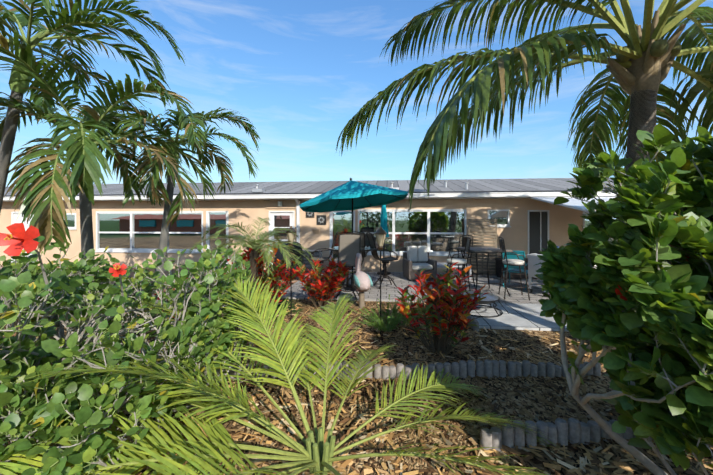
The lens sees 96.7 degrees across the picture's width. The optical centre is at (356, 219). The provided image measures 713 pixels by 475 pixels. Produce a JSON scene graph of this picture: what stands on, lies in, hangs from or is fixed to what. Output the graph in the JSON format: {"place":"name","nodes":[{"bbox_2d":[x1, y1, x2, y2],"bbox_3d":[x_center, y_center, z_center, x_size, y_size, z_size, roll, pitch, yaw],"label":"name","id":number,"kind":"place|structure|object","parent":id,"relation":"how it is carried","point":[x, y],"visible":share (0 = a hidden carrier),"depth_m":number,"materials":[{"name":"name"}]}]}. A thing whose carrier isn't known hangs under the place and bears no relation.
{"place":"outdoors","nodes":[
{"label":"outdoors","id":0,"kind":"place"},
{"bbox_2d":[0,265,568,331],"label":"patio pavement","id":1,"kind":"structure","parent":0,"point":[523,312],"depth_m":7.14,"materials":[{"name":"concrete"}]},
{"bbox_2d":[309,232,337,285],"bbox_3d":[-0.840,1.006,8.149,0.754,1.416,0.620,0,0,6],"label":"patio chair","id":2,"kind":"object","parent":1,"relation":"on","point":[323,259],"visible":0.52,"depth_m":8.09,"materials":[{"name":"brown metal"}]},
{"bbox_2d":[333,233,361,300],"bbox_3d":[-0.186,1.006,7.090,0.603,1.416,0.726,0,0,6],"label":"swivel patio chair","id":3,"kind":"object","parent":1,"relation":"on","point":[349,247],"visible":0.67,"depth_m":7.30,"materials":[{"name":"beige fabric"}]},
{"bbox_2d":[328,246,376,291],"bbox_3d":[-0.101,1.214,7.938,1.228,1.037,1.228,0,0,6],"label":"patio table","id":4,"kind":"object","parent":1,"relation":"on","point":[364,249],"visible":0.33,"depth_m":7.72,"materials":[{"name":"brown metal"}]},
{"bbox_2d":[299,178,407,289],"bbox_3d":[-0.069,0.326,7.920,2.545,2.791,2.555,0,0,43],"label":"patio umbrella","id":5,"kind":"object","parent":1,"relation":"on","point":[352,195],"visible":0.85,"depth_m":7.91,"materials":[{"name":"teal fabric"}]},
{"bbox_2d":[346,231,366,279],"bbox_3d":[0.007,1.006,8.787,0.603,1.416,0.730,0,0,6],"label":"patio chair","id":6,"kind":"object","parent":1,"relation":"on","point":[362,234],"visible":0.31,"depth_m":8.49,"materials":[{"name":"brown metal"}]},
{"bbox_2d":[366,232,397,288],"bbox_3d":[0.638,1.006,8.095,0.725,1.416,0.603,0,0,-12],"label":"swivel patio chair","id":7,"kind":"object","parent":1,"relation":"on","point":[386,260],"visible":0.88,"depth_m":8.06,"materials":[{"name":"brown metal"}]},
{"bbox_2d":[377,205,390,274],"bbox_3d":[0.874,0.556,10.123,0.440,2.330,0.440,0,0,6],"label":"closed patio umbrella","id":8,"kind":"object","parent":1,"relation":"on","point":[383,217],"visible":0.67,"depth_m":10.05,"materials":[{"name":"teal fabric"}]},
{"bbox_2d":[403,252,436,280],"bbox_3d":[1.851,1.351,9.357,0.820,0.740,0.780,0,0,-5],"label":"wicker armchair","id":9,"kind":"object","parent":1,"relation":"on","point":[409,273],"visible":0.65,"depth_m":9.00,"materials":[{"name":"grey wicker"}]},
{"bbox_2d":[407,246,432,269],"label":"armchair cushions","id":10,"kind":"object","parent":9,"relation":"on","point":[417,253],"visible":0.92,"depth_m":9.48,"materials":[{"name":"grey fabric"}]},
{"bbox_2d":[437,262,470,278],"bbox_3d":[2.752,1.505,9.338,1.060,0.432,0.620,0,0,-2],"label":"coffee table","id":11,"kind":"object","parent":1,"relation":"on","point":[441,264],"visible":0.27,"depth_m":9.06,"materials":[{"name":"grey paint"}]},
{"bbox_2d":[446,236,471,290],"bbox_3d":[2.296,1.047,7.221,0.620,1.352,0.620,0,0,6],"label":"bistro stool","id":12,"kind":"object","parent":1,"relation":"on","point":[460,261],"visible":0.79,"depth_m":7.07,"materials":[{"name":"brown metal"}]},
{"bbox_2d":[448,235,474,286],"bbox_3d":[2.737,1.047,8.337,0.612,1.352,0.612,0,0,-26],"label":"bistro stool","id":13,"kind":"object","parent":1,"relation":"on","point":[463,243],"visible":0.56,"depth_m":8.14,"materials":[{"name":"brown metal"}]},
{"bbox_2d":[467,219,497,275],"bbox_3d":[3.905,0.841,9.826,0.880,1.760,0.064,0,0,12],"label":"slat privacy screen","id":14,"kind":"object","parent":1,"relation":"on","point":[487,227],"visible":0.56,"depth_m":9.79,"materials":[{"name":"brown wood"}]},
{"bbox_2d":[457,289,508,316],"bbox_3d":[2.309,1.506,5.970,0.819,0.437,0.819,0,0,-23],"label":"fire pit","id":15,"kind":"object","parent":1,"relation":"on","point":[490,298],"visible":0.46,"depth_m":5.72,"materials":[{"name":"black metal"}]},
{"bbox_2d":[455,247,513,296],"bbox_3d":[2.987,1.200,7.495,0.960,1.052,0.960,0,0,-8],"label":"bar table","id":16,"kind":"object","parent":1,"relation":"on","point":[476,250],"visible":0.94,"depth_m":7.22,"materials":[{"name":"brown metal"}]},
{"bbox_2d":[498,237,529,300],"bbox_3d":[3.502,1.047,7.063,0.617,1.352,0.617,0,0,6],"label":"bistro stool","id":17,"kind":"object","parent":1,"relation":"on","point":[513,262],"visible":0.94,"depth_m":6.91,"materials":[{"name":"brown metal"}]},
{"bbox_2d":[502,251,527,289],"bbox_3d":[4.121,1.241,8.137,0.543,0.962,0.694,0,0,41],"label":"patio chair","id":18,"kind":"object","parent":1,"relation":"on","point":[513,268],"visible":0.46,"depth_m":7.93,"materials":[{"name":"teal paint"}]},
{"bbox_2d":[495,258,536,279],"bbox_3d":[4.751,1.446,9.408,1.040,0.550,0.540,0,0,-2],"label":"wicker deck box","id":19,"kind":"object","parent":1,"relation":"on","point":[499,262],"visible":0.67,"depth_m":9.16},
{"bbox_2d":[527,253,547,296],"bbox_3d":[4.540,1.256,7.439,0.910,0.930,0.500,0,0,-22],"label":"rolling cooler cart","id":20,"kind":"object","parent":1,"relation":"on","point":[533,258],"visible":0.29,"depth_m":7.38,"materials":[{"name":"grey metal"}]},
{"bbox_2d":[530,196,616,268],"bbox_3d":[8.320,0.501,7.906,6.342,2.440,3.110,0,0,6],"label":"awning","id":21,"kind":"object","parent":1,"relation":"on","point":[574,203],"visible":0.04,"depth_m":8.51,"materials":[{"name":"silver metal"}]},
{"bbox_2d":[273,241,302,279],"bbox_3d":[-2.019,1.169,9.322,0.850,1.095,0.609,0,0,6],"label":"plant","id":22,"kind":"object","parent":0,"point":[279,254],"visible":0.31,"depth_m":9.05,"materials":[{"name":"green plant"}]},
{"bbox_2d":[303,250,323,273],"bbox_3d":[-1.450,1.341,10.172,0.720,0.740,0.400,0,0,6],"label":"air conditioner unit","id":23,"kind":"object","parent":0,"point":[308,266],"visible":0.29,"depth_m":10.01,"materials":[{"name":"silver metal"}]},
{"bbox_2d":[0,282,712,474],"bbox_3d":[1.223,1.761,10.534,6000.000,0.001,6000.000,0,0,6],"label":"ground","id":24,"kind":"structure","parent":0,"point":[413,463],"depth_m":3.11,"materials":[{"name":"brown wood"}]},
{"bbox_2d":[0,41,32,212],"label":"palm trunk","id":25,"kind":"object","parent":24,"relation":"on","point":[9,130],"visible":0.65,"depth_m":4.80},
{"bbox_2d":[0,0,185,169],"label":"christmas palm fronds","id":26,"kind":"object","parent":25,"relation":"attached to","point":[67,29],"visible":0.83,"depth_m":4.95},
{"bbox_2d":[76,136,95,321],"bbox_3d":[-4.314,0.245,5.107,0.292,3.026,0.963,0,0,-36],"label":"palm trunk","id":27,"kind":"object","parent":24,"relation":"on","point":[86,230],"visible":0.35,"depth_m":4.97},
{"bbox_2d":[0,29,215,254],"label":"christmas palm fronds","id":28,"kind":"object","parent":27,"relation":"attached to","point":[85,152],"visible":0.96,"depth_m":4.19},
{"bbox_2d":[0,319,188,474],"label":"leafy shrub","id":29,"kind":"object","parent":24,"relation":"on","point":[56,411],"depth_m":1.70,"materials":[{"name":"green plant"}]},
{"bbox_2d":[0,223,256,469],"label":"hibiscus","id":30,"kind":"object","parent":24,"relation":"on","point":[31,281],"depth_m":2.22,"materials":[{"name":"green plant"}]},
{"bbox_2d":[152,144,178,303],"bbox_3d":[-3.986,0.029,6.563,0.261,3.417,0.611,0,0,21],"label":"palm trunk","id":31,"kind":"object","parent":24,"relation":"on","point":[164,237],"visible":0.46,"depth_m":6.54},
{"bbox_2d":[74,102,260,206],"bbox_3d":[-3.899,-1.389,6.779,3.720,2.316,3.305,0,0,6],"label":"palm tree","id":32,"kind":"object","parent":31,"relation":"attached to","point":[198,140],"visible":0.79,"depth_m":6.34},
{"bbox_2d":[185,217,315,321],"bbox_3d":[-1.642,0.829,5.290,1.965,1.793,1.832,0,0,6],"label":"pygmy date palm","id":33,"kind":"object","parent":24,"relation":"on","point":[250,242],"depth_m":5.13,"materials":[{"name":"green plant"}]},
{"bbox_2d":[220,253,293,318],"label":"shrub branches","id":34,"kind":"object","parent":24,"relation":"on","point":[272,284],"visible":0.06,"depth_m":5.67,"materials":[{"name":"brown plant"}]},
{"bbox_2d":[219,243,300,308],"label":"croton leaves","id":35,"kind":"object","parent":34,"relation":"on","point":[279,267],"visible":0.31,"depth_m":5.61,"materials":[{"name":"red plant"}]},
{"bbox_2d":[0,272,559,474],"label":"areca palm","id":36,"kind":"object","parent":24,"relation":"on","point":[316,458],"visible":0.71,"depth_m":2.26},
{"bbox_2d":[286,226,296,320],"bbox_3d":[-1.136,0.936,5.500,0.197,1.670,0.197,0,0,6],"label":"tiki torch","id":37,"kind":"object","parent":24,"relation":"on","point":[291,236],"visible":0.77,"depth_m":5.50,"materials":[{"name":"black metal"}]},
{"bbox_2d":[298,265,345,308],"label":"shrub branches","id":38,"kind":"object","parent":24,"relation":"on","point":[319,302],"visible":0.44,"depth_m":6.29,"materials":[{"name":"brown plant"}]},
{"bbox_2d":[295,256,350,300],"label":"croton leaves","id":39,"kind":"object","parent":38,"relation":"on","point":[330,273],"visible":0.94,"depth_m":6.26,"materials":[{"name":"red plant"}]},
{"bbox_2d":[0,198,650,273],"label":"house walls","id":40,"kind":"structure","parent":24,"relation":"on","point":[246,213],"depth_m":10.81,"materials":[{"name":"beige paint"}]},
{"bbox_2d":[264,200,319,233],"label":"wall fittings","id":41,"kind":"object","parent":40,"relation":"attached to","point":[315,231],"depth_m":10.86,"materials":[{"name":"white paint"}]},
{"bbox_2d":[295,199,300,242],"bbox_3d":[-1.998,0.434,10.701,0.130,2.408,0.330,0,0,6],"label":"downspout","id":42,"kind":"object","parent":40,"relation":"attached to","point":[298,208],"visible":0.56,"depth_m":10.77,"materials":[{"name":"white paint"}]},
{"bbox_2d":[3,177,615,201],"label":"house roof","id":43,"kind":"structure","parent":40,"relation":"on","point":[480,188],"depth_m":11.44,"materials":[{"name":"white metal"}]},
{"bbox_2d":[306,212,313,217],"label":"plaque wall","id":44,"kind":"structure","parent":40,"relation":"attached to","point":[309,214],"depth_m":10.79,"materials":[{"name":"grey"}]},
{"bbox_2d":[11,209,615,270],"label":"windows and doors","id":45,"kind":"structure","parent":40,"relation":"in","point":[438,232],"depth_m":10.76,"materials":[{"name":"glass"}]},
{"bbox_2d":[317,215,325,224],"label":"plaque wall","id":46,"kind":"structure","parent":40,"relation":"attached to","point":[321,219],"depth_m":10.75,"materials":[{"name":"grey"}]},
{"bbox_2d":[353,253,372,308],"bbox_3d":[0.093,1.218,6.373,0.333,1.086,0.547,0,0,-22],"label":"pelican statue","id":47,"kind":"object","parent":24,"relation":"on","point":[363,282],"visible":1,"depth_m":6.29,"materials":[{"name":"white plastic"}]},
{"bbox_2d":[374,227,386,334],"bbox_3d":[0.372,0.936,4.881,0.199,1.670,0.199,0,0,6],"label":"tiki torch","id":48,"kind":"object","parent":24,"relation":"on","point":[380,233],"visible":1,"depth_m":4.85,"materials":[{"name":"black metal"}]},
{"bbox_2d":[349,295,416,331],"bbox_3d":[0.456,1.423,4.905,1.121,0.606,0.928,0,0,-25],"label":"foxtail fern","id":49,"kind":"object","parent":24,"relation":"on","point":[380,323],"visible":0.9,"depth_m":4.83,"materials":[{"name":"green plant"}]},
{"bbox_2d":[375,300,424,324],"bbox_3d":[0.789,1.502,5.320,0.804,0.471,0.688,0,0,39],"label":"foxtail fern","id":50,"kind":"object","parent":24,"relation":"on","point":[396,314],"visible":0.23,"depth_m":5.23,"materials":[{"name":"green plant"}]},
{"bbox_2d":[159,311,651,451],"bbox_3d":[0.296,1.681,3.157,5.314,0.201,3.378,0,0,-27],"label":"scalloped edging","id":51,"kind":"object","parent":24,"relation":"on","point":[563,431],"visible":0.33,"depth_m":3.49,"materials":[{"name":"concrete"}]},
{"bbox_2d":[401,268,480,354],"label":"croton stems","id":52,"kind":"object","parent":24,"relation":"on","point":[441,344],"visible":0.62,"depth_m":4.15,"materials":[{"name":"brown plant"}]},
{"bbox_2d":[394,262,488,346],"bbox_3d":[1.118,1.081,4.305,1.209,1.011,1.256,0,0,6],"label":"croton shrub","id":53,"kind":"object","parent":52,"relation":"on","point":[443,281],"visible":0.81,"depth_m":4.09,"materials":[{"name":"red plant"}]},
{"bbox_2d":[335,0,712,349],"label":"coconut palm","id":54,"kind":"object","parent":24,"relation":"on","point":[548,50],"depth_m":4.74,"materials":[{"name":"green plant"}]},
{"bbox_2d":[533,124,712,474],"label":"shrub","id":55,"kind":"object","parent":24,"relation":"on","point":[684,303],"depth_m":1.74,"materials":[{"name":"green plant"}]},
{"bbox_2d":[601,330,712,474],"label":"low hibiscus","id":56,"kind":"object","parent":24,"relation":"on","point":[666,437],"depth_m":1.58,"materials":[{"name":"green plant"}]},
{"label":"croton stems","id":57,"kind":"object","parent":24,"relation":"on","visible":0},
{"bbox_2d":[154,278,193,317],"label":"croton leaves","id":58,"kind":"object","parent":57,"relation":"on","point":[167,300],"visible":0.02,"depth_m":5.28,"materials":[{"name":"plant"}]},
{"bbox_2d":[0,0,712,186],"label":"sky","id":59,"kind":"structure","parent":0,"point":[299,71],"materials":[{"name":"blue"}]}
]}

